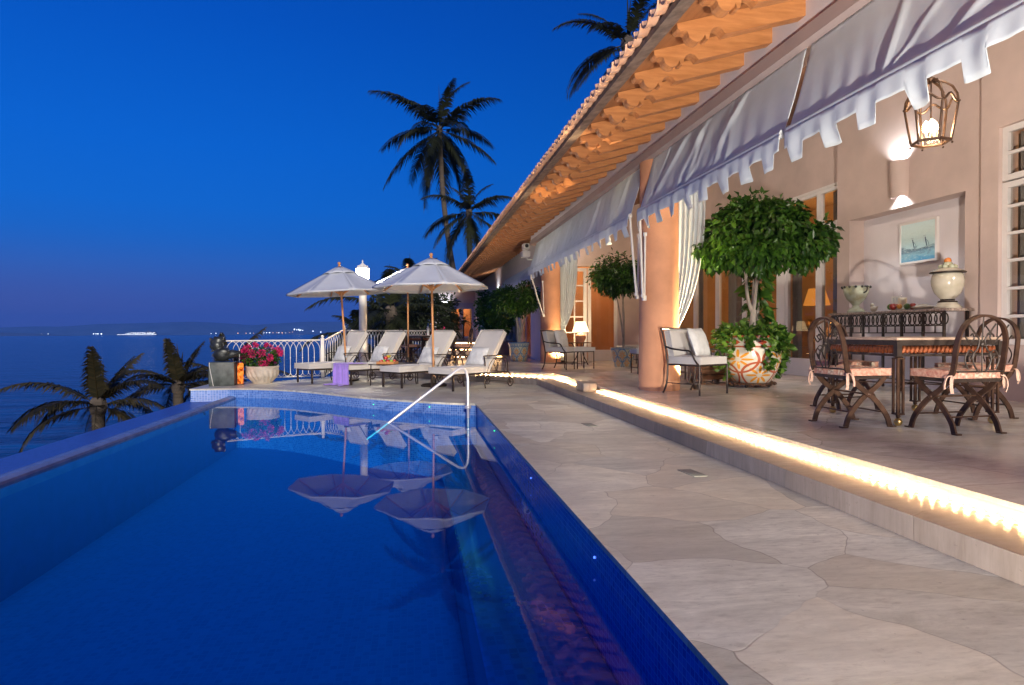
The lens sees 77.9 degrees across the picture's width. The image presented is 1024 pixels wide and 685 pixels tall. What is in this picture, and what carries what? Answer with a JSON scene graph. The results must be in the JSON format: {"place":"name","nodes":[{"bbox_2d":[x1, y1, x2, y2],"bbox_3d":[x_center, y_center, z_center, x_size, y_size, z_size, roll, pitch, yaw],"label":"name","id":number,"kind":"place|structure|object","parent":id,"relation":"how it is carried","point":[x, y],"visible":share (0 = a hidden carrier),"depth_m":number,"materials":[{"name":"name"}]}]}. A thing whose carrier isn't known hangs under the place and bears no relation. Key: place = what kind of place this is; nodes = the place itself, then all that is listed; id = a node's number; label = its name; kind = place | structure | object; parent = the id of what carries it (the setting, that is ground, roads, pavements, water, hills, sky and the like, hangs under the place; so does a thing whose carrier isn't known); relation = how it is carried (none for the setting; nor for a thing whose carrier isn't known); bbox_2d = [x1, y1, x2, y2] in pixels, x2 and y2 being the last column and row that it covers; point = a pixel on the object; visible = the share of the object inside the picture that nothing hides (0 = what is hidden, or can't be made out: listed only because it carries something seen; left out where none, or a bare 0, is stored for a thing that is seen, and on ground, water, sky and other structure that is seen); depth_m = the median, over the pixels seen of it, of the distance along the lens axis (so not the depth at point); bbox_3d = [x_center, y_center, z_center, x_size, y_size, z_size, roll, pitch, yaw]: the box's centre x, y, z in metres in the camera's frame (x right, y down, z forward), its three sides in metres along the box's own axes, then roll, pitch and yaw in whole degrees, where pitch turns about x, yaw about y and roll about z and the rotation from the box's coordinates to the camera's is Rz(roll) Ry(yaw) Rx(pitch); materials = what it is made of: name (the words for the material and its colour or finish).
{"place":"outdoors","nodes":[
{"label":"outdoors","id":0,"kind":"place"},
{"bbox_2d":[0,333,79,335],"bbox_3d":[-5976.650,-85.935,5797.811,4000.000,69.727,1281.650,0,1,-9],"label":"headland","id":1,"kind":"structure","parent":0,"point":[17,334],"depth_m":5702.24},
{"bbox_2d":[0,334,416,458],"bbox_3d":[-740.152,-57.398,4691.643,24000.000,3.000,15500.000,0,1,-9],"label":"sea","id":2,"kind":"structure","parent":0,"point":[56,360],"depth_m":208.57,"materials":[{"name":"liquid"}]},
{"bbox_2d":[0,322,422,334],"bbox_3d":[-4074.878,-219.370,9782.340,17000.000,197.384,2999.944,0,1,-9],"label":"hills","id":3,"kind":"structure","parent":0,"point":[187,328],"depth_m":8712.54,"materials":[{"name":"blue"}]},
{"bbox_2d":[15,349,420,592],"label":"ground","id":4,"kind":"structure","parent":0,"point":[398,362],"depth_m":58.81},
{"bbox_2d":[0,401,209,474],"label":"overflow ledge","id":5,"kind":"object","parent":4,"relation":"on","point":[22,459],"depth_m":7.86,"materials":[{"name":"blue tile"}]},
{"bbox_2d":[298,306,412,377],"bbox_3d":[-5.749,2.460,23.942,4.374,8.530,3.991,-1,1,-44],"label":"palm tree","id":6,"kind":"object","parent":4,"relation":"on","point":[349,322],"visible":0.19,"depth_m":23.24,"materials":[{"name":"green plant"}]},
{"bbox_2d":[304,264,463,361],"bbox_3d":[-4.318,0.951,22.735,4.908,7.560,5.583,0,1,19],"label":"palm tree","id":7,"kind":"object","parent":4,"relation":"on","point":[392,321],"visible":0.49,"depth_m":22.42,"materials":[{"name":"green plant"}]},
{"bbox_2d":[367,295,406,357],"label":"garden tree","id":8,"kind":"object","parent":4,"relation":"on","point":[372,301],"visible":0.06,"depth_m":29.97,"materials":[{"name":"green plant"}]},
{"bbox_2d":[374,253,451,350],"bbox_3d":[-4.246,-0.122,27.821,3.584,7.528,3.940,0,1,33],"label":"palm tree","id":9,"kind":"object","parent":4,"relation":"on","point":[409,261],"visible":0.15,"depth_m":26.61,"materials":[{"name":"green plant"}]},
{"bbox_2d":[397,292,466,344],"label":"garden tree","id":10,"kind":"object","parent":4,"relation":"on","point":[420,322],"visible":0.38,"depth_m":26.41,"materials":[{"name":"green plant"}]},
{"bbox_2d":[368,78,502,268],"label":"palm tree","id":11,"kind":"object","parent":4,"relation":"on","point":[435,150],"visible":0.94,"depth_m":44.16,"materials":[{"name":"green plant"}]},
{"bbox_2d":[420,169,511,326],"bbox_3d":[-2.406,-2.927,40.108,6.722,14.800,6.002,0,1,-9],"label":"palm tree","id":12,"kind":"object","parent":4,"relation":"on","point":[471,228],"visible":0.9,"depth_m":39.48,"materials":[{"name":"green plant"}]},
{"bbox_2d":[0,448,468,684],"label":"pool floor","id":13,"kind":"structure","parent":0,"point":[246,566],"depth_m":5.41,"materials":[{"name":"blue tile"}]},
{"bbox_2d":[0,412,235,601],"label":"pool outer wall","id":14,"kind":"structure","parent":13,"relation":"on","point":[48,525],"depth_m":6.77,"materials":[{"name":"tile"}]},
{"bbox_2d":[0,396,235,498],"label":"infinity edge","id":15,"kind":"object","parent":14,"relation":"on","point":[19,479],"visible":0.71,"depth_m":6.70,"materials":[{"name":"tile"}]},
{"bbox_2d":[191,390,476,476],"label":"pool end wall","id":16,"kind":"structure","parent":13,"relation":"on","point":[411,439],"depth_m":10.55,"materials":[{"name":"blue tile"}]},
{"bbox_2d":[436,444,617,684],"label":"pool bench","id":17,"kind":"object","parent":13,"relation":"on","point":[520,622],"visible":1,"depth_m":4.01,"materials":[{"name":"blue tile"}]},
{"bbox_2d":[477,408,720,684],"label":"pool side wall","id":18,"kind":"structure","parent":13,"relation":"on","point":[635,638],"depth_m":3.30,"materials":[{"name":"tile"}]},
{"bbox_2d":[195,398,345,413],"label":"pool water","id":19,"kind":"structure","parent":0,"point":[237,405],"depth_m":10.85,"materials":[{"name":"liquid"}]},
{"bbox_2d":[0,0,656,327],"label":"sky","id":20,"kind":"structure","parent":0,"point":[161,161],"materials":[{"name":"blue"}]},
{"bbox_2d":[484,307,514,338],"bbox_3d":[-0.366,-0.775,23.097,1.213,1.907,1.461,-1,1,-35],"label":"garden shrub","id":21,"kind":"object","parent":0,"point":[495,322],"visible":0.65,"depth_m":22.89,"materials":[{"name":"green plant"}]},
{"bbox_2d":[552,0,656,101],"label":"palm tree","id":22,"kind":"object","parent":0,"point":[613,31],"visible":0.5,"depth_m":22.81,"materials":[{"name":"green plant"}]},
{"bbox_2d":[189,374,1023,684],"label":"pool deck","id":23,"kind":"structure","parent":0,"point":[735,576],"depth_m":2.87,"materials":[{"name":"beige stone"}]},
{"bbox_2d":[208,361,237,385],"bbox_3d":[-5.925,0.636,13.020,0.480,0.481,0.493,0,1,-15],"label":"pedestal","id":24,"kind":"object","parent":23,"relation":"on","point":[223,373],"visible":0.91,"depth_m":12.80,"materials":[{"name":"grey stone"}]},
{"bbox_2d":[209,336,240,361],"bbox_3d":[-5.891,0.132,13.028,0.595,0.517,0.273,0,1,-15],"label":"bronze sculpture","id":25,"kind":"object","parent":24,"relation":"on","point":[222,353],"visible":1,"depth_m":12.93,"materials":[{"name":"metal"}]},
{"bbox_2d":[245,365,278,383],"bbox_3d":[-5.343,0.682,13.564,0.690,0.365,0.690,0,1,-9],"label":"stone flower pot","id":26,"kind":"object","parent":23,"relation":"on","point":[262,375],"visible":0.97,"depth_m":13.32,"materials":[{"name":"stone"}]},
{"bbox_2d":[239,342,282,366],"bbox_3d":[-5.385,0.308,13.568,0.927,0.663,0.893,0,1,16],"label":"bougainvillea","id":27,"kind":"object","parent":26,"relation":"in","point":[250,353],"visible":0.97,"depth_m":13.47,"materials":[{"name":"pink plant"}]},
{"bbox_2d":[320,335,324,378],"bbox_3d":[-4.433,0.331,14.837,0.100,1.020,0.097,0,1,-9],"label":"railing post","id":28,"kind":"object","parent":23,"relation":"on","point":[322,357],"visible":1,"depth_m":14.80,"materials":[{"name":"metal"}]},
{"bbox_2d":[226,339,320,378],"bbox_3d":[-5.336,0.366,14.258,2.037,0.854,0.030,-1,1,-32],"label":"railing","id":29,"kind":"object","parent":28,"relation":"attached to","point":[309,340],"visible":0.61,"depth_m":14.43,"materials":[{"name":"white paint"}]},
{"bbox_2d":[294,331,375,383],"bbox_3d":[-3.909,0.296,14.055,0.680,1.114,1.669,1,1,42],"label":"sun lounger","id":30,"kind":"object","parent":23,"relation":"on","point":[355,340],"visible":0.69,"depth_m":14.09,"materials":[{"name":"fabric"}]},
{"bbox_2d":[333,346,350,360],"bbox_3d":[-3.798,0.240,14.177,0.480,0.324,0.219,1,1,42],"label":"pillow","id":31,"kind":"object","parent":30,"relation":"on","point":[339,354],"visible":0.87,"depth_m":14.08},
{"bbox_2d":[286,262,389,381],"bbox_3d":[-3.761,-0.457,13.984,2.142,2.645,2.144,0,1,-4],"label":"umbrella","id":32,"kind":"object","parent":23,"relation":"on","point":[340,281],"visible":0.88,"depth_m":13.58,"materials":[{"name":"white fabric"}]},
{"bbox_2d":[332,330,413,384],"bbox_3d":[-2.984,0.298,13.644,0.680,1.114,1.669,1,1,42],"label":"sun lounger","id":33,"kind":"object","parent":23,"relation":"on","point":[393,340],"visible":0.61,"depth_m":13.77,"materials":[{"name":"fabric"}]},
{"bbox_2d":[323,362,364,385],"bbox_3d":[-3.431,0.639,12.970,0.606,0.440,0.720,1,1,42],"label":"towel","id":34,"kind":"object","parent":33,"relation":"on","point":[340,375],"visible":1,"depth_m":12.91,"materials":[{"name":"purple fabric"}]},
{"bbox_2d":[370,346,388,360],"bbox_3d":[-2.873,0.243,13.767,0.480,0.324,0.219,1,1,42],"label":"pillow","id":35,"kind":"object","parent":33,"relation":"on","point":[378,352],"visible":0.91,"depth_m":13.68,"materials":[{"name":"fabric"}]},
{"bbox_2d":[368,362,418,385],"bbox_3d":[-2.397,0.645,12.915,0.500,0.435,0.920,1,1,42],"label":"patio table","id":36,"kind":"object","parent":23,"relation":"on","point":[395,377],"visible":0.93,"depth_m":12.87,"materials":[{"name":"brown metal"}]},
{"bbox_2d":[366,367,470,440],"bbox_3d":[-1.302,0.864,8.966,1.532,1.008,0.099,-1,1,-23],"label":"pool handrail","id":37,"kind":"object","parent":23,"relation":"attached to","point":[467,406],"visible":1,"depth_m":9.05,"materials":[{"name":"metal"}]},
{"bbox_2d":[380,330,462,388],"bbox_3d":[-1.809,0.306,12.807,0.680,1.114,1.669,1,1,42],"label":"sun lounger","id":38,"kind":"object","parent":23,"relation":"on","point":[443,340],"visible":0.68,"depth_m":12.83,"materials":[{"name":"fabric"}]},
{"bbox_2d":[418,347,438,362],"bbox_3d":[-1.698,0.251,12.929,0.480,0.324,0.219,1,1,42],"label":"pillow","id":39,"kind":"object","parent":38,"relation":"on","point":[426,355],"visible":0.87,"depth_m":12.85,"materials":[{"name":"fabric"}]},
{"bbox_2d":[372,253,487,386],"bbox_3d":[-1.578,-0.451,12.512,2.144,2.638,2.144,0,1,4],"label":"umbrella","id":40,"kind":"object","parent":23,"relation":"on","point":[431,275],"visible":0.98,"depth_m":12.16,"materials":[{"name":"white fabric"}]},
{"bbox_2d":[428,330,513,391],"bbox_3d":[-0.769,0.312,12.121,0.680,1.114,1.669,1,1,42],"label":"sun lounger","id":41,"kind":"object","parent":23,"relation":"on","point":[493,340],"visible":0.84,"depth_m":12.18,"materials":[{"name":"fabric"}]},
{"bbox_2d":[467,347,489,364],"bbox_3d":[-0.659,0.257,12.243,0.480,0.324,0.219,1,1,42],"label":"pillow","id":42,"kind":"object","parent":41,"relation":"on","point":[476,355],"visible":0.96,"depth_m":12.16,"materials":[{"name":"fabric"}]},
{"bbox_2d":[352,370,1023,585],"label":"step","id":43,"kind":"object","parent":23,"relation":"on","point":[991,544],"visible":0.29,"depth_m":3.80,"materials":[{"name":"stone"}]},
{"bbox_2d":[576,381,596,391],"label":"stone block","id":44,"kind":"structure","parent":43,"relation":"on","point":[586,386],"depth_m":9.86,"materials":[{"name":"stone"}]},
{"bbox_2d":[492,373,1023,522],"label":"terrace riser","id":45,"kind":"object","parent":43,"relation":"on","point":[990,507],"visible":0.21,"depth_m":4.21,"materials":[{"name":"stone"}]},
{"bbox_2d":[597,391,1023,525],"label":"rope light","id":46,"kind":"object","parent":43,"relation":"on","point":[964,506],"visible":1,"depth_m":4.02,"materials":[{"name":"plastic"}]},
{"bbox_2d":[415,356,1023,511],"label":"terrace","id":47,"kind":"structure","parent":0,"point":[980,458],"depth_m":5.55,"materials":[{"name":"stone"}]},
{"bbox_2d":[355,260,369,361],"bbox_3d":[-3.766,-0.752,16.020,0.360,2.691,0.360,0,1,-9],"label":"lamp post","id":48,"kind":"object","parent":47,"relation":"on","point":[362,268],"visible":0.69,"depth_m":15.94,"materials":[{"name":"white paint"}]},
{"bbox_2d":[377,264,445,362],"bbox_3d":[-2.711,-0.735,16.520,2.143,2.635,2.143,-1,1,-16],"label":"umbrella","id":49,"kind":"object","parent":47,"relation":"on","point":[407,293],"visible":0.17,"depth_m":16.51,"materials":[{"name":"white fabric"}]},
{"bbox_2d":[409,335,456,362],"bbox_3d":[-2.197,0.182,17.476,1.020,0.768,1.020,-1,1,-29],"label":"dining table","id":50,"kind":"object","parent":47,"relation":"on","point":[421,338],"visible":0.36,"depth_m":17.27,"materials":[{"name":"metal"}]},
{"bbox_2d":[452,328,472,363],"bbox_3d":[-1.345,0.090,17.306,0.534,0.962,0.592,0,1,-14],"label":"dining chair","id":51,"kind":"object","parent":47,"relation":"on","point":[465,346],"visible":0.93,"depth_m":17.13,"materials":[{"name":"wood"}]},
{"bbox_2d":[447,338,516,359],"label":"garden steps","id":52,"kind":"structure","parent":47,"relation":"on","point":[504,349],"depth_m":22.63,"materials":[{"name":"stone"}]},
{"bbox_2d":[473,289,501,331],"bbox_3d":[-0.847,-1.127,25.619,1.575,2.270,1.700,0,1,-9],"label":"garden shrub","id":53,"kind":"object","parent":52,"relation":"on","point":[482,304],"visible":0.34,"depth_m":25.39,"materials":[{"name":"green plant"}]},
{"bbox_2d":[508,342,529,361],"bbox_3d":[0.195,0.267,18.360,0.632,0.550,0.632,0,1,-9],"label":"glazed pot","id":54,"kind":"object","parent":47,"relation":"on","point":[518,351],"visible":0.98,"depth_m":18.14,"materials":[{"name":"blue ceramic"}]},
{"bbox_2d":[486,280,540,341],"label":"ficus tree","id":55,"kind":"object","parent":54,"relation":"in","point":[511,300],"visible":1,"depth_m":17.99,"materials":[{"name":"green plant"}]},
{"bbox_2d":[540,330,577,369],"bbox_3d":[1.072,0.162,14.322,0.661,0.887,0.634,0,1,31],"label":"armchair","id":56,"kind":"object","parent":47,"relation":"on","point":[549,341],"visible":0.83,"depth_m":14.19,"materials":[{"name":"fabric"}]},
{"bbox_2d":[554,330,568,346],"bbox_3d":[1.118,-0.091,14.350,0.190,0.385,0.460,0,1,37],"label":"pillow","id":57,"kind":"object","parent":56,"relation":"on","point":[561,338],"visible":0.96,"depth_m":14.25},
{"bbox_2d":[564,346,594,368],"bbox_3d":[1.539,0.343,14.524,0.608,0.504,0.458,-1,1,-29],"label":"ottoman","id":58,"kind":"object","parent":47,"relation":"on","point":[583,349],"visible":0.81,"depth_m":14.37,"materials":[{"name":"grey metal"}]},
{"bbox_2d":[569,342,592,364],"bbox_3d":[1.740,0.283,16.073,0.610,0.586,0.610,0,1,-9],"label":"lamp table","id":59,"kind":"object","parent":47,"relation":"on","point":[582,352],"visible":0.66,"depth_m":15.96,"materials":[{"name":"brown wood"}]},
{"bbox_2d":[572,321,588,341],"bbox_3d":[1.737,-0.271,16.065,0.430,0.520,0.427,0,1,-9],"label":"table lamp","id":60,"kind":"object","parent":59,"relation":"on","point":[580,327],"visible":0.87,"depth_m":15.95,"materials":[{"name":"fabric"}]},
{"bbox_2d":[610,347,635,366],"bbox_3d":[2.666,0.349,15.208,0.612,0.460,0.612,0,1,-9],"label":"glazed pot","id":61,"kind":"object","parent":47,"relation":"on","point":[621,356],"visible":0.88,"depth_m":14.99,"materials":[{"name":"blue ceramic"}]},
{"bbox_2d":[585,247,639,347],"bbox_3d":[2.579,-1.081,15.171,1.605,2.427,1.577,0,1,-9],"label":"ficus tree","id":62,"kind":"object","parent":61,"relation":"in","point":[614,279],"visible":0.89,"depth_m":14.86,"materials":[{"name":"green plant"}]},
{"bbox_2d":[660,328,727,395],"bbox_3d":[2.467,0.244,8.581,0.633,0.887,0.661,-1,1,-36],"label":"armchair","id":63,"kind":"object","parent":47,"relation":"on","point":[677,345],"visible":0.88,"depth_m":8.56,"materials":[{"name":"fabric"}]},
{"bbox_2d":[687,328,710,355],"bbox_3d":[2.532,-0.008,8.591,0.203,0.376,0.460,1,1,41],"label":"pillow","id":64,"kind":"object","parent":63,"relation":"on","point":[698,340],"visible":0.98,"depth_m":8.47,"materials":[{"name":"fabric"}]},
{"bbox_2d":[688,364,730,384],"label":"wall","id":65,"kind":"structure","parent":47,"relation":"on","point":[708,373],"depth_m":9.99,"materials":[{"name":"brown wood"}]},
{"bbox_2d":[434,0,1023,401],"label":"villa","id":66,"kind":"object","parent":47,"relation":"on","point":[677,71],"visible":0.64,"depth_m":8.88,"materials":[{"name":"beige paint"}]},
{"bbox_2d":[500,267,540,316],"bbox_3d":[0.153,-1.527,21.663,0.348,1.815,7.612,0,1,-9],"label":"awning","id":67,"kind":"object","parent":66,"relation":"attached to","point":[515,279],"visible":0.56,"depth_m":20.84,"materials":[{"name":"white fabric"}]},
{"bbox_2d":[560,251,577,359],"bbox_3d":[1.522,-1.160,17.625,0.579,3.375,0.274,0,1,26],"label":"drape","id":68,"kind":"object","parent":66,"relation":"hanging from","point":[568,277],"visible":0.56,"depth_m":17.67,"materials":[{"name":"white fabric"}]},
{"bbox_2d":[563,268,586,360],"bbox_3d":[1.795,-0.801,18.248,0.718,2.675,0.070,0,1,-9],"label":"door","id":69,"kind":"structure","parent":66,"relation":"in","point":[570,356],"depth_m":18.25,"materials":[{"name":"white paint"}]},
{"bbox_2d":[528,169,639,316],"bbox_3d":[1.282,-1.640,13.296,0.533,1.990,8.377,0,1,-9],"label":"awning","id":70,"kind":"object","parent":66,"relation":"attached to","point":[607,215],"visible":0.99,"depth_m":11.31,"materials":[{"name":"white fabric"}]},
{"bbox_2d":[587,268,616,360],"bbox_3d":[2.623,-0.807,18.379,0.878,2.675,0.070,0,1,-9],"label":"door","id":71,"kind":"structure","parent":66,"relation":"in","point":[599,355],"depth_m":18.34,"materials":[{"name":"white paint"}]},
{"bbox_2d":[679,192,705,325],"bbox_3d":[2.555,-1.040,9.479,0.639,3.375,0.274,0,1,25],"label":"drape","id":72,"kind":"object","parent":66,"relation":"hanging from","point":[691,226],"visible":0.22,"depth_m":9.49,"materials":[{"name":"white fabric"}]},
{"bbox_2d":[695,273,716,355],"bbox_3d":[4.838,-0.736,15.740,0.070,2.595,1.195,0,1,-9],"label":"door","id":73,"kind":"structure","parent":66,"relation":"in","point":[697,285],"depth_m":16.24,"materials":[{"name":"white paint"}]},
{"bbox_2d":[637,48,806,300],"bbox_3d":[2.125,-1.555,7.179,0.291,1.980,3.565,0,1,-9],"label":"awning","id":74,"kind":"object","parent":66,"relation":"attached to","point":[743,133],"visible":1,"depth_m":6.52,"materials":[{"name":"white fabric"}]},
{"bbox_2d":[717,273,743,328],"bbox_3d":[5.029,-0.718,14.530,0.070,2.595,1.245,0,1,-9],"label":"door","id":75,"kind":"structure","parent":66,"relation":"in","point":[719,277],"depth_m":15.06,"materials":[{"name":"white paint"}]},
{"bbox_2d":[785,267,818,376],"bbox_3d":[5.448,-0.679,11.873,0.070,2.595,1.025,0,1,-9],"label":"door","id":76,"kind":"structure","parent":66,"relation":"in","point":[797,366],"depth_m":12.08,"materials":[{"name":"white paint"}]},
{"bbox_2d":[819,228,836,378],"bbox_3d":[5.587,-0.666,10.991,0.070,2.595,0.750,0,1,-9],"label":"door","id":77,"kind":"structure","parent":66,"relation":"in","point":[822,265],"depth_m":11.28,"materials":[{"name":"white paint"}]},
{"bbox_2d":[819,185,836,224],"bbox_3d":[5.580,-2.368,10.965,0.070,0.650,0.750,0,1,-9],"label":"transom window","id":78,"kind":"structure","parent":66,"relation":"in","point":[822,193],"depth_m":11.27,"materials":[{"name":"white paint"}]},
{"bbox_2d":[889,158,909,198],"bbox_3d":[5.550,-2.355,9.143,0.150,0.520,0.300,0,1,-9],"label":"wall sconce","id":79,"kind":"object","parent":66,"relation":"attached to","point":[899,177],"depth_m":9.05,"materials":[{"name":"pink paint"}]},
{"bbox_2d":[784,0,1023,161],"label":"awning","id":80,"kind":"object","parent":66,"relation":"attached to","point":[863,61],"visible":1,"depth_m":4.27,"materials":[{"name":"white fabric"}]},
{"bbox_2d":[899,216,939,264],"bbox_3d":[5.865,-1.456,9.146,0.045,0.610,0.690,0,1,-9],"label":"picture","id":81,"kind":"object","parent":66,"relation":"attached to","point":[919,241],"visible":1,"depth_m":9.12,"materials":[{"name":"paper"}]},
{"bbox_2d":[902,76,960,150],"bbox_3d":[3.763,-2.418,5.691,0.431,1.310,0.417,0,1,-9],"label":"hanging lantern","id":82,"kind":"object","parent":66,"relation":"hanging from","point":[932,125],"visible":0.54,"depth_m":5.68,"materials":[{"name":"brown metal"}]},
{"bbox_2d":[1001,178,1023,344],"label":"window","id":83,"kind":"structure","parent":66,"relation":"in","point":[1007,187],"depth_m":7.53,"materials":[{"name":"white paint"}]},
{"bbox_2d":[1002,121,1023,181],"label":"window","id":84,"kind":"structure","parent":66,"relation":"in","point":[1008,175],"depth_m":7.51,"materials":[{"name":"white paint"}]},
{"bbox_2d":[723,335,781,387],"bbox_3d":[3.586,0.276,9.500,0.874,0.774,0.874,0,1,-9],"label":"glazed pot","id":85,"kind":"object","parent":47,"relation":"on","point":[746,368],"visible":0.82,"depth_m":9.19,"materials":[{"name":"beige ceramic"}]},
{"bbox_2d":[710,319,797,380],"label":"trailing pothos","id":86,"kind":"object","parent":85,"relation":"in","point":[781,334],"visible":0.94,"depth_m":9.18,"materials":[{"name":"green plant"}]},
{"bbox_2d":[734,273,778,326],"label":"climbing pothos","id":87,"kind":"object","parent":85,"relation":"in","point":[765,293],"visible":0.56,"depth_m":9.71,"materials":[{"name":"green plant"}]},
{"bbox_2d":[691,186,843,325],"bbox_3d":[3.721,-1.175,9.493,2.226,2.283,2.100,0,1,-9],"label":"ficus tree","id":88,"kind":"object","parent":85,"relation":"in","point":[745,236],"visible":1,"depth_m":9.02,"materials":[{"name":"green plant"}]},
{"bbox_2d":[803,288,829,342],"bbox_3d":[7.316,-0.366,15.222,0.600,1.850,0.596,0,1,-9],"label":"floor lamp","id":89,"kind":"object","parent":47,"relation":"on","point":[810,299],"visible":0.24,"depth_m":15.07,"materials":[{"name":"fabric"}]},
{"bbox_2d":[808,320,878,409],"bbox_3d":[3.579,0.229,6.842,0.592,0.962,0.534,0,1,-12],"label":"dining chair","id":90,"kind":"object","parent":47,"relation":"on","point":[853,362],"visible":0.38,"depth_m":6.88,"materials":[{"name":"brown metal"}]},
{"bbox_2d":[807,317,896,427],"bbox_3d":[3.001,0.250,5.651,0.534,0.962,0.592,0,1,-9],"label":"dining chair","id":91,"kind":"object","parent":47,"relation":"on","point":[846,372],"visible":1,"depth_m":5.50,"materials":[{"name":"brown metal"}]},
{"bbox_2d":[828,308,974,394],"bbox_3d":[5.454,0.106,9.078,0.420,1.109,2.291,0,1,-9],"label":"console table","id":92,"kind":"object","parent":47,"relation":"on","point":[922,316],"visible":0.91,"depth_m":8.72,"materials":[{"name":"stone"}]},
{"bbox_2d":[841,285,871,312],"bbox_3d":[5.331,-0.667,9.822,0.432,0.415,0.420,1,1,42],"label":"flared urn","id":93,"kind":"object","parent":92,"relation":"on","point":[855,295],"visible":0.97,"depth_m":9.71,"materials":[{"name":"beige ceramic"}]},
{"bbox_2d":[887,298,915,310],"bbox_3d":[5.463,-0.605,8.882,0.374,0.317,0.372,0,1,-9],"label":"fruit bowl","id":94,"kind":"object","parent":92,"relation":"on","point":[902,304],"visible":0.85,"depth_m":8.82,"materials":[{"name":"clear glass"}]},
{"bbox_2d":[929,257,966,308],"bbox_3d":[5.595,-0.764,8.141,0.406,0.657,0.404,0,1,-9],"label":"lidded jar","id":95,"kind":"object","parent":92,"relation":"on","point":[947,281],"visible":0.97,"depth_m":8.04,"materials":[{"name":"beige ceramic"}]},
{"bbox_2d":[826,336,1001,425],"bbox_3d":[3.752,0.332,6.013,1.020,0.768,1.020,0,1,-7],"label":"dining table","id":96,"kind":"object","parent":47,"relation":"on","point":[898,348],"visible":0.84,"depth_m":5.56,"materials":[{"name":"brown wood"}]},
{"bbox_2d":[904,314,1008,435],"bbox_3d":[3.680,0.254,5.245,0.592,0.962,0.534,0,1,-11],"label":"dining chair","id":97,"kind":"object","parent":47,"relation":"on","point":[951,375],"visible":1,"depth_m":5.09,"materials":[{"name":"brown metal"}]},
{"bbox_2d":[931,317,1020,419],"bbox_3d":[4.479,0.236,6.126,0.534,0.962,0.592,0,1,-7],"label":"dining chair","id":98,"kind":"object","parent":47,"relation":"on","point":[1010,369],"visible":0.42,"depth_m":5.94,"materials":[{"name":"brown metal"}]},
{"bbox_2d":[802,319,830,359],"bbox_3d":[7.916,-0.030,15.929,0.500,1.150,1.900,0,1,-9],"label":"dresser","id":99,"kind":"object","parent":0,"point":[805,353],"visible":0.14,"depth_m":16.39,"materials":[{"name":"brown wood"}]},
{"bbox_3d":[-4.201,0.083,15.923,0.100,1.030,0.097,0,1,-9],"label":"railing post","id":100,"kind":"object","parent":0,"visible":0},
{"bbox_2d":[347,330,425,360],"bbox_3d":[-3.378,0.082,17.563,0.030,0.854,3.526,0,1,27],"label":"railing","id":101,"kind":"object","parent":100,"relation":"attached to","point":[390,330],"visible":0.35,"depth_m":17.23,"materials":[{"name":"metal"}]},
{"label":"beach","id":102,"kind":"structure","parent":0,"visible":0},
{"bbox_2d":[0,346,164,452],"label":"palm tree","id":103,"kind":"object","parent":102,"relation":"on","point":[99,390],"visible":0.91,"depth_m":14.36,"materials":[{"name":"green plant"}]},
{"bbox_2d":[106,338,208,422],"bbox_3d":[-9.401,4.544,18.066,3.629,9.376,3.897,0,1,-9],"label":"palm tree","id":104,"kind":"object","parent":102,"relation":"on","point":[179,374],"visible":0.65,"depth_m":17.65,"materials":[{"name":"green plant"}]},
{"bbox_2d":[163,327,291,402],"bbox_3d":[-8.950,4.346,19.790,3.822,9.690,3.123,0,1,-9],"label":"palm tree","id":105,"kind":"object","parent":102,"relation":"on","point":[236,358],"visible":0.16,"depth_m":19.74,"materials":[{"name":"green plant"}]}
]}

